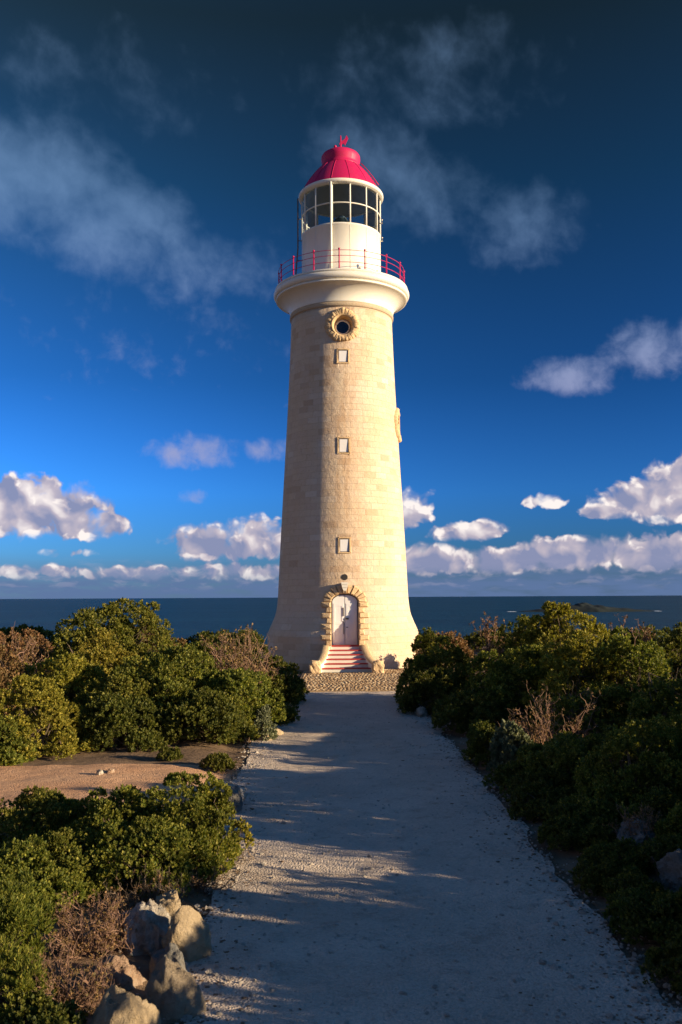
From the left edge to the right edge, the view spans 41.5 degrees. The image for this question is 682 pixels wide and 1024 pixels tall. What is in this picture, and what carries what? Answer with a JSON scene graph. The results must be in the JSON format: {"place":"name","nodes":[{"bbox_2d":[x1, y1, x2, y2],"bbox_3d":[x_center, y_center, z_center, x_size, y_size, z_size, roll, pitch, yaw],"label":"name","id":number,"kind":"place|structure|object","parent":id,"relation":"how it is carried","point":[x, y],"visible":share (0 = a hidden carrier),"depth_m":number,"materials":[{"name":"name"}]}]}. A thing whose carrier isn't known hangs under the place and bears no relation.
{"place":"outdoors","nodes":[
{"label":"outdoors","id":0,"kind":"place"},
{"bbox_2d":[0,764,239,815],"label":"side track","id":1,"kind":"structure","parent":0,"point":[79,782],"depth_m":15.51,"materials":[{"name":"beige sand"}]},
{"bbox_2d":[0,595,681,646],"bbox_3d":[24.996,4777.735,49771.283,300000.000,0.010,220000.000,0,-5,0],"label":"sea","id":2,"kind":"structure","parent":0,"point":[186,617],"depth_m":5773.94,"materials":[{"name":"liquid"}]},
{"bbox_2d":[0,645,681,1023],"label":"ground","id":3,"kind":"structure","parent":0,"point":[194,751],"depth_m":10.81,"materials":[{"name":"soil"}]},
{"bbox_2d":[0,714,38,765],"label":"coastal shrub","id":4,"kind":"object","parent":3,"relation":"on","point":[8,757],"visible":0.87,"depth_m":17.05,"materials":[{"name":"green plant"}]},
{"bbox_2d":[0,644,39,716],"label":"coastal shrub","id":5,"kind":"object","parent":3,"relation":"on","point":[5,676],"visible":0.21,"depth_m":21.30,"materials":[{"name":"brown plant"}]},
{"bbox_2d":[0,624,54,685],"bbox_3d":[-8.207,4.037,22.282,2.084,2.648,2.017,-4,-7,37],"label":"dry shrub","id":6,"kind":"object","parent":3,"relation":"on","point":[28,651],"visible":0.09,"depth_m":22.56,"materials":[{"name":"brown plant"}]},
{"bbox_2d":[0,869,59,979],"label":"coastal shrub","id":7,"kind":"object","parent":3,"relation":"on","point":[28,910],"visible":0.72,"depth_m":7.67,"materials":[{"name":"green plant"}]},
{"bbox_2d":[0,934,59,1023],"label":"coastal shrub","id":8,"kind":"object","parent":3,"relation":"on","point":[13,958],"visible":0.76,"depth_m":6.69,"materials":[{"name":"green plant"}]},
{"bbox_2d":[0,623,62,658],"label":"coastal shrub","id":9,"kind":"object","parent":3,"relation":"on","point":[48,634],"visible":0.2,"depth_m":47.37,"materials":[{"name":"brown plant"}]},
{"bbox_2d":[0,834,87,917],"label":"coastal shrub","id":10,"kind":"object","parent":3,"relation":"on","point":[12,864],"visible":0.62,"depth_m":8.98,"materials":[{"name":"green plant"}]},
{"bbox_2d":[0,989,88,1023],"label":"coastal shrub","id":11,"kind":"object","parent":3,"relation":"on","point":[40,1008],"visible":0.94,"depth_m":6.36,"materials":[{"name":"green plant"}]},
{"bbox_2d":[0,785,96,854],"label":"coastal shrub","id":12,"kind":"object","parent":3,"relation":"on","point":[41,812],"visible":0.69,"depth_m":10.89,"materials":[{"name":"green plant"}]},
{"bbox_2d":[0,673,99,759],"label":"coastal shrub","id":13,"kind":"object","parent":3,"relation":"on","point":[56,712],"visible":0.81,"depth_m":17.98,"materials":[{"name":"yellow plant"}]},
{"bbox_2d":[15,651,110,737],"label":"coastal shrub","id":14,"kind":"object","parent":3,"relation":"on","point":[68,678],"visible":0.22,"depth_m":21.19,"materials":[{"name":"green plant"}]},
{"bbox_2d":[12,928,121,1015],"bbox_3d":[-2.087,3.560,6.913,0.852,0.578,0.775,0,-5,0],"label":"dry shrub","id":15,"kind":"object","parent":3,"relation":"on","point":[81,999],"visible":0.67,"depth_m":6.90,"materials":[{"name":"brown plant"}]},
{"bbox_2d":[3,826,132,901],"bbox_3d":[-3.014,3.758,9.562,1.525,0.739,1.342,0,-5,0],"label":"coastal shrub","id":16,"kind":"object","parent":3,"relation":"on","point":[70,845],"visible":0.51,"depth_m":9.45,"materials":[{"name":"green plant"}]},
{"bbox_2d":[44,887,137,961],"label":"dry shrub","id":17,"kind":"object","parent":3,"relation":"on","point":[100,931],"visible":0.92,"depth_m":7.92,"materials":[{"name":"brown plant"}]},
{"bbox_2d":[42,627,143,700],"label":"coastal shrub","id":18,"kind":"object","parent":3,"relation":"on","point":[96,653],"visible":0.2,"depth_m":24.10,"materials":[{"name":"green plant"}]},
{"bbox_2d":[62,784,161,879],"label":"coastal shrub","id":19,"kind":"object","parent":3,"relation":"on","point":[109,808],"visible":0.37,"depth_m":10.46,"materials":[{"name":"green plant"}]},
{"bbox_2d":[46,597,179,668],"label":"coastal shrub","id":20,"kind":"object","parent":3,"relation":"on","point":[127,632],"visible":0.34,"depth_m":29.20,"materials":[{"name":"green plant"}]},
{"bbox_2d":[93,954,146,990],"bbox_3d":[-1.820,3.918,7.382,0.490,0.606,0.371,7,-9,-54],"label":"rock","id":21,"kind":"object","parent":3,"relation":"on","point":[128,977],"visible":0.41,"depth_m":7.30,"materials":[{"name":"beige stone"}]},
{"bbox_2d":[68,666,176,742],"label":"coastal shrub","id":22,"kind":"object","parent":3,"relation":"on","point":[141,686],"visible":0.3,"depth_m":19.85,"materials":[{"name":"green plant"}]},
{"bbox_2d":[76,692,173,752],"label":"coastal shrub","id":23,"kind":"object","parent":3,"relation":"on","point":[122,715],"visible":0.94,"depth_m":18.43,"materials":[{"name":"green plant"}]},
{"bbox_2d":[91,984,160,1023],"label":"rock","id":24,"kind":"object","parent":3,"relation":"on","point":[118,1005],"visible":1,"depth_m":6.36,"materials":[{"name":"stone"}]},
{"bbox_2d":[66,628,186,653],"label":"coastal shrub","id":25,"kind":"object","parent":3,"relation":"on","point":[180,640],"visible":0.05,"depth_m":51.10,"materials":[{"name":"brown plant"}]},
{"bbox_2d":[119,898,170,955],"bbox_3d":[-1.774,3.938,8.203,0.516,0.821,0.494,1,-5,-11],"label":"rock","id":26,"kind":"object","parent":3,"relation":"on","point":[150,921],"visible":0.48,"depth_m":8.04,"materials":[{"name":"grey stone"}]},
{"bbox_2d":[97,862,193,910],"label":"dry shrub","id":27,"kind":"object","parent":3,"relation":"on","point":[154,894],"visible":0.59,"depth_m":9.12,"materials":[{"name":"brown plant"}]},
{"bbox_2d":[82,813,224,898],"bbox_3d":[-2.197,3.797,9.957,1.786,0.897,1.544,0,-5,0],"label":"coastal shrub","id":28,"kind":"object","parent":3,"relation":"on","point":[156,834],"visible":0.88,"depth_m":9.67,"materials":[{"name":"green plant"}]},
{"bbox_2d":[149,943,186,976],"bbox_3d":[-1.440,3.886,7.574,0.366,0.507,0.286,-2,-6,15],"label":"rock","id":29,"kind":"object","parent":3,"relation":"on","point":[172,952],"visible":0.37,"depth_m":7.54,"materials":[{"name":"grey stone"}]},
{"bbox_2d":[155,889,180,923],"bbox_3d":[-1.654,3.871,8.579,0.259,0.507,0.298,3,-6,-33],"label":"rock","id":30,"kind":"object","parent":3,"relation":"on","point":[169,901],"visible":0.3,"depth_m":8.52,"materials":[{"name":"stone"}]},
{"bbox_2d":[110,643,227,736],"bbox_3d":[-4.164,4.218,21.076,3.220,2.280,3.294,0,-5,0],"label":"coastal shrub","id":31,"kind":"object","parent":3,"relation":"on","point":[169,685],"visible":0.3,"depth_m":20.47,"materials":[{"name":"green plant"}]},
{"bbox_2d":[155,746,183,760],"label":"coastal shrub","id":32,"kind":"object","parent":3,"relation":"on","point":[169,754],"visible":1,"depth_m":17.17,"materials":[{"name":"green plant"}]},
{"bbox_2d":[143,956,205,1023],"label":"rock","id":33,"kind":"object","parent":3,"relation":"on","point":[172,991],"visible":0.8,"depth_m":6.87,"materials":[{"name":"stone"}]},
{"bbox_2d":[146,646,218,687],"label":"coastal shrub","id":34,"kind":"object","parent":3,"relation":"on","point":[202,667],"visible":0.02,"depth_m":24.47,"materials":[{"name":"green plant"}]},
{"bbox_2d":[162,905,211,961],"bbox_3d":[-1.362,3.822,7.966,0.459,0.708,0.256,5,-7,-43],"label":"rock","id":35,"kind":"object","parent":3,"relation":"on","point":[188,934],"visible":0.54,"depth_m":7.89,"materials":[{"name":"stone"}]},
{"bbox_2d":[133,770,245,885],"bbox_3d":[-1.883,3.712,10.680,1.571,1.216,1.725,4,-7,-36],"label":"coastal shrub","id":36,"kind":"object","parent":3,"relation":"on","point":[209,810],"visible":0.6,"depth_m":10.40,"materials":[{"name":"green plant"}]},
{"bbox_2d":[162,853,241,898],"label":"dry shrub","id":37,"kind":"object","parent":3,"relation":"on","point":[203,884],"visible":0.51,"depth_m":9.84,"materials":[{"name":"brown plant"}]},
{"bbox_2d":[150,685,257,747],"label":"coastal shrub","id":38,"kind":"object","parent":3,"relation":"on","point":[214,718],"visible":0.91,"depth_m":18.94,"materials":[{"name":"green plant"}]},
{"bbox_2d":[185,641,231,678],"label":"coastal shrub","id":39,"kind":"object","parent":3,"relation":"on","point":[198,646],"visible":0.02,"depth_m":25.73,"materials":[{"name":"green plant"}]},
{"bbox_2d":[198,752,236,772],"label":"coastal shrub","id":40,"kind":"object","parent":3,"relation":"on","point":[218,762],"visible":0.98,"depth_m":16.42,"materials":[{"name":"green plant"}]},
{"bbox_2d":[172,628,265,650],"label":"coastal shrub","id":41,"kind":"object","parent":3,"relation":"on","point":[205,634],"visible":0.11,"depth_m":55.15,"materials":[{"name":"green plant"}]},
{"bbox_2d":[193,781,247,800],"bbox_3d":[-1.854,4.350,13.823,0.812,0.484,0.531,1,-6,-17],"label":"rock","id":42,"kind":"object","parent":3,"relation":"on","point":[244,794],"visible":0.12,"depth_m":13.80,"materials":[{"name":"grey stone"}]},
{"bbox_2d":[191,691,260,742],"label":"coastal shrub","id":43,"kind":"object","parent":3,"relation":"on","point":[233,697],"visible":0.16,"depth_m":19.87,"materials":[{"name":"green plant"}]},
{"bbox_2d":[227,786,242,812],"bbox_3d":[-1.620,4.320,13.393,0.292,0.509,0.430,-1,-5,9],"label":"rock","id":44,"kind":"object","parent":3,"relation":"on","point":[236,798],"visible":0.41,"depth_m":13.30,"materials":[{"name":"grey stone"}]},
{"bbox_2d":[189,667,286,740],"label":"coastal shrub","id":45,"kind":"object","parent":3,"relation":"on","point":[239,681],"visible":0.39,"depth_m":20.86,"materials":[{"name":"green plant"}]},
{"bbox_2d":[203,629,274,683],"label":"coastal shrub","id":46,"kind":"object","parent":3,"relation":"on","point":[256,637],"visible":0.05,"depth_m":27.89,"materials":[{"name":"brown plant"}]},
{"bbox_2d":[228,818,254,863],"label":"coastal shrub","id":47,"kind":"object","parent":3,"relation":"on","point":[245,826],"visible":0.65,"depth_m":10.84,"materials":[{"name":"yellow plant"}]},
{"bbox_2d":[200,623,284,693],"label":"dry shrub","id":48,"kind":"object","parent":3,"relation":"on","point":[235,662],"visible":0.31,"depth_m":24.94,"materials":[{"name":"brown plant"}]},
{"bbox_2d":[257,733,272,740],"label":"rock","id":49,"kind":"object","parent":3,"relation":"on","point":[261,738],"visible":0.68,"depth_m":19.92,"materials":[{"name":"stone"}]},
{"bbox_2d":[253,704,278,740],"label":"coastal shrub","id":50,"kind":"object","parent":3,"relation":"on","point":[262,718],"visible":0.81,"depth_m":20.06,"materials":[{"name":"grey plant"}]},
{"bbox_2d":[256,655,309,705],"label":"coastal shrub","id":51,"kind":"object","parent":3,"relation":"on","point":[290,687],"visible":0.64,"depth_m":26.59,"materials":[{"name":"green plant"}]},
{"bbox_2d":[270,701,300,725],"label":"coastal shrub","id":52,"kind":"object","parent":3,"relation":"on","point":[291,713],"visible":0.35,"depth_m":22.61,"materials":[{"name":"green plant"}]},
{"bbox_2d":[267,135,417,673],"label":"lighthouse","id":53,"kind":"object","parent":3,"relation":"on","point":[341,299],"visible":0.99,"depth_m":41.23,"materials":[{"name":"stone"}]},
{"bbox_2d":[324,307,359,341],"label":"round window","id":54,"kind":"structure","parent":53,"relation":"in","point":[342,324],"depth_m":41.47,"materials":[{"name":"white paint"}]},
{"bbox_2d":[337,348,348,363],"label":"window","id":55,"kind":"structure","parent":53,"relation":"in","point":[342,353],"depth_m":41.32,"materials":[{"name":"white paint"}]},
{"bbox_2d":[337,437,349,453],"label":"window","id":56,"kind":"structure","parent":53,"relation":"in","point":[342,444],"depth_m":40.72,"materials":[{"name":"white paint"}]},
{"bbox_2d":[338,537,350,553],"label":"window","id":57,"kind":"structure","parent":53,"relation":"in","point":[344,543],"depth_m":40.06,"materials":[{"name":"white paint"}]},
{"bbox_2d":[331,594,358,644],"bbox_3d":[0.171,4.736,39.724,1.199,2.250,0.165,0,-5,-1],"label":"door","id":58,"kind":"structure","parent":53,"relation":"in","point":[344,624],"depth_m":39.73,"materials":[{"name":"white paint"}]},
{"bbox_2d":[394,408,401,442],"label":"round window","id":59,"kind":"structure","parent":53,"relation":"in","point":[397,414],"depth_m":42.73,"materials":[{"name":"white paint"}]},
{"bbox_2d":[301,669,408,691],"bbox_3d":[1.524,6.580,34.711,6.220,0.385,8.850,0,-5,0],"label":"cobbled apron","id":60,"kind":"object","parent":3,"relation":"on","point":[387,679],"visible":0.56,"depth_m":33.54,"materials":[{"name":"beige stone"}]},
{"bbox_2d":[416,706,427,716],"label":"rock","id":61,"kind":"object","parent":3,"relation":"on","point":[421,711],"visible":0.66,"depth_m":24.11,"materials":[{"name":"grey stone"}]},
{"bbox_2d":[396,666,463,714],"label":"coastal shrub","id":62,"kind":"object","parent":3,"relation":"on","point":[434,682],"visible":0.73,"depth_m":24.43,"materials":[{"name":"green plant"}]},
{"bbox_2d":[393,627,479,702],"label":"coastal shrub","id":63,"kind":"object","parent":3,"relation":"on","point":[433,654],"visible":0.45,"depth_m":26.75,"materials":[{"name":"green plant"}]},
{"bbox_2d":[420,630,473,657],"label":"coastal shrub","id":64,"kind":"object","parent":3,"relation":"on","point":[461,642],"visible":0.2,"depth_m":46.10,"materials":[{"name":"brown plant"}]},
{"bbox_2d":[431,685,521,733],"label":"coastal shrub","id":65,"kind":"object","parent":3,"relation":"on","point":[458,708],"visible":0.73,"depth_m":20.63,"materials":[{"name":"green plant"}]},
{"bbox_2d":[460,719,515,766],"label":"coastal shrub","id":66,"kind":"object","parent":3,"relation":"on","point":[477,749],"visible":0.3,"depth_m":16.87,"materials":[{"name":"green plant"}]},
{"bbox_2d":[463,626,515,650],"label":"coastal shrub","id":67,"kind":"object","parent":3,"relation":"on","point":[471,639],"visible":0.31,"depth_m":52.97,"materials":[{"name":"green plant"}]},
{"bbox_2d":[467,611,519,688],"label":"dry shrub","id":68,"kind":"object","parent":3,"relation":"on","point":[489,639],"visible":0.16,"depth_m":26.57,"materials":[{"name":"brown plant"}]},
{"bbox_2d":[465,643,548,727],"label":"coastal shrub","id":69,"kind":"object","parent":3,"relation":"on","point":[505,672],"visible":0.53,"depth_m":21.36,"materials":[{"name":"green plant"}]},
{"bbox_2d":[486,718,533,771],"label":"coastal shrub","id":70,"kind":"object","parent":3,"relation":"on","point":[512,740],"visible":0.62,"depth_m":15.97,"materials":[{"name":"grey plant"}]},
{"bbox_2d":[494,614,530,677],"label":"coastal shrub","id":71,"kind":"object","parent":3,"relation":"on","point":[522,622],"visible":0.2,"depth_m":25.60,"materials":[{"name":"green plant"}]},
{"bbox_2d":[481,760,546,793],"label":"coastal shrub","id":72,"kind":"object","parent":3,"relation":"on","point":[503,774],"visible":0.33,"depth_m":14.69,"materials":[{"name":"green plant"}]},
{"bbox_2d":[506,781,568,823],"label":"coastal shrub","id":73,"kind":"object","parent":3,"relation":"on","point":[531,809],"visible":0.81,"depth_m":12.87,"materials":[{"name":"green plant"}]},
{"bbox_2d":[494,680,601,745],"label":"dry shrub","id":74,"kind":"object","parent":3,"relation":"on","point":[540,728],"visible":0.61,"depth_m":16.48,"materials":[{"name":"brown plant"}]},
{"bbox_2d":[519,600,610,712],"bbox_3d":[6.027,3.992,24.240,2.855,3.222,3.430,0,-5,0],"label":"coastal shrub","id":75,"kind":"object","parent":3,"relation":"on","point":[547,620],"visible":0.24,"depth_m":23.95,"materials":[{"name":"green plant"}]},
{"bbox_2d":[537,811,592,852],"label":"coastal shrub","id":76,"kind":"object","parent":3,"relation":"on","point":[562,832],"visible":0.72,"depth_m":11.30,"materials":[{"name":"green plant"}]},
{"bbox_2d":[515,729,618,793],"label":"coastal shrub","id":77,"kind":"object","parent":3,"relation":"on","point":[553,753],"visible":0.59,"depth_m":14.21,"materials":[{"name":"green plant"}]},
{"bbox_2d":[519,629,627,731],"bbox_3d":[5.385,3.907,20.482,2.678,2.472,3.077,0,-5,0],"label":"coastal shrub","id":78,"kind":"object","parent":3,"relation":"on","point":[565,662],"visible":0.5,"depth_m":20.27,"materials":[{"name":"green plant"}]},
{"bbox_2d":[528,682,629,744],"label":"coastal shrub","id":79,"kind":"object","parent":3,"relation":"on","point":[610,697],"visible":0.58,"depth_m":18.24,"materials":[{"name":"green plant"}]},
{"bbox_2d":[568,848,629,896],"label":"coastal shrub","id":80,"kind":"object","parent":3,"relation":"on","point":[594,876],"visible":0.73,"depth_m":9.72,"materials":[{"name":"green plant"}]},
{"bbox_2d":[558,780,650,824],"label":"coastal shrub","id":81,"kind":"object","parent":3,"relation":"on","point":[618,797],"visible":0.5,"depth_m":12.16,"materials":[{"name":"green plant"}]},
{"bbox_2d":[576,836,663,875],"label":"coastal shrub","id":82,"kind":"object","parent":3,"relation":"on","point":[626,851],"visible":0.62,"depth_m":10.18,"materials":[{"name":"green plant"}]},
{"bbox_2d":[572,713,681,803],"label":"coastal shrub","id":83,"kind":"object","parent":3,"relation":"on","point":[664,764],"visible":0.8,"depth_m":12.85,"materials":[{"name":"green plant"}]},
{"bbox_2d":[585,626,678,739],"bbox_3d":[6.375,3.812,19.893,2.219,2.614,3.153,0,-5,0],"label":"coastal shrub","id":84,"kind":"object","parent":3,"relation":"on","point":[616,647],"visible":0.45,"depth_m":19.25,"materials":[{"name":"green plant"}]},
{"bbox_2d":[608,613,659,708],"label":"dry shrub","id":85,"kind":"object","parent":3,"relation":"on","point":[645,634],"visible":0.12,"depth_m":22.18,"materials":[{"name":"brown plant"}]},
{"bbox_2d":[600,864,670,905],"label":"coastal shrub","id":86,"kind":"object","parent":3,"relation":"on","point":[627,879],"visible":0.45,"depth_m":9.25,"materials":[{"name":"green plant"}]},
{"bbox_2d":[616,817,655,846],"bbox_3d":[3.525,3.975,10.848,0.554,0.550,0.591,-3,-6,27],"label":"rock","id":87,"kind":"object","parent":3,"relation":"on","point":[640,837],"visible":0.27,"depth_m":10.79,"materials":[{"name":"grey stone"}]},
{"bbox_2d":[596,624,680,654],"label":"coastal shrub","id":88,"kind":"object","parent":3,"relation":"on","point":[666,630],"visible":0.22,"depth_m":45.38,"materials":[{"name":"green plant"}]},
{"bbox_2d":[602,803,677,841],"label":"dry shrub","id":89,"kind":"object","parent":3,"relation":"on","point":[650,823],"visible":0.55,"depth_m":10.88,"materials":[{"name":"brown plant"}]},
{"bbox_2d":[602,886,678,941],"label":"coastal shrub","id":90,"kind":"object","parent":3,"relation":"on","point":[616,908],"visible":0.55,"depth_m":8.58,"materials":[{"name":"green plant"}]},
{"bbox_2d":[615,785,681,823],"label":"coastal shrub","id":91,"kind":"object","parent":3,"relation":"on","point":[656,799],"visible":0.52,"depth_m":11.65,"materials":[{"name":"green plant"}]},
{"bbox_2d":[620,890,681,945],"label":"coastal shrub","id":92,"kind":"object","parent":3,"relation":"on","point":[643,923],"visible":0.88,"depth_m":8.20,"materials":[{"name":"green plant"}]},
{"bbox_2d":[625,658,681,751],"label":"coastal shrub","id":93,"kind":"object","parent":3,"relation":"on","point":[655,699],"visible":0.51,"depth_m":16.90,"materials":[{"name":"green plant"}]},
{"bbox_2d":[635,832,681,875],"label":"coastal shrub","id":94,"kind":"object","parent":3,"relation":"on","point":[664,844],"visible":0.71,"depth_m":9.99,"materials":[{"name":"green plant"}]},
{"bbox_2d":[637,621,681,705],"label":"coastal shrub","id":95,"kind":"object","parent":3,"relation":"on","point":[672,649],"visible":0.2,"depth_m":23.24,"materials":[{"name":"green plant"}]},
{"bbox_2d":[639,930,681,996],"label":"coastal shrub","id":96,"kind":"object","parent":3,"relation":"on","point":[667,960],"visible":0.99,"depth_m":7.42,"materials":[{"name":"green plant"}]},
{"bbox_2d":[645,714,681,770],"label":"coastal shrub","id":97,"kind":"object","parent":3,"relation":"on","point":[677,718],"visible":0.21,"depth_m":14.24,"materials":[{"name":"green plant"}]},
{"bbox_2d":[649,887,681,931],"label":"coastal shrub","id":98,"kind":"object","parent":3,"relation":"on","point":[679,899],"visible":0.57,"depth_m":8.26,"materials":[{"name":"green plant"}]},
{"bbox_2d":[653,801,681,840],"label":"coastal shrub","id":99,"kind":"object","parent":3,"relation":"on","point":[671,823],"visible":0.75,"depth_m":10.59,"materials":[{"name":"green plant"}]},
{"bbox_2d":[656,848,681,889],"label":"rock","id":100,"kind":"object","parent":3,"relation":"on","point":[669,866],"visible":0.88,"depth_m":9.55,"materials":[{"name":"grey stone"}]},
{"bbox_2d":[0,0,681,598],"label":"sky","id":101,"kind":"structure","parent":0,"point":[157,157],"materials":[{"name":"blue"}]},
{"bbox_2d":[87,691,681,1023],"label":"path","id":102,"kind":"structure","parent":0,"point":[352,967],"depth_m":9.46,"materials":[{"name":"grey gravel"}]},
{"bbox_2d":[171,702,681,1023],"bbox_3d":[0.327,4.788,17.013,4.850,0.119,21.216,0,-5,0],"label":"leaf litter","id":103,"kind":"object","parent":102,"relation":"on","point":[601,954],"visible":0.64,"depth_m":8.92,"materials":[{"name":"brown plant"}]},
{"bbox_2d":[519,602,652,611],"bbox_3d":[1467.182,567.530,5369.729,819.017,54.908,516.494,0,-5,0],"label":"island","id":104,"kind":"structure","parent":0,"point":[584,607],"depth_m":5238.63,"materials":[{"name":"green plant"}]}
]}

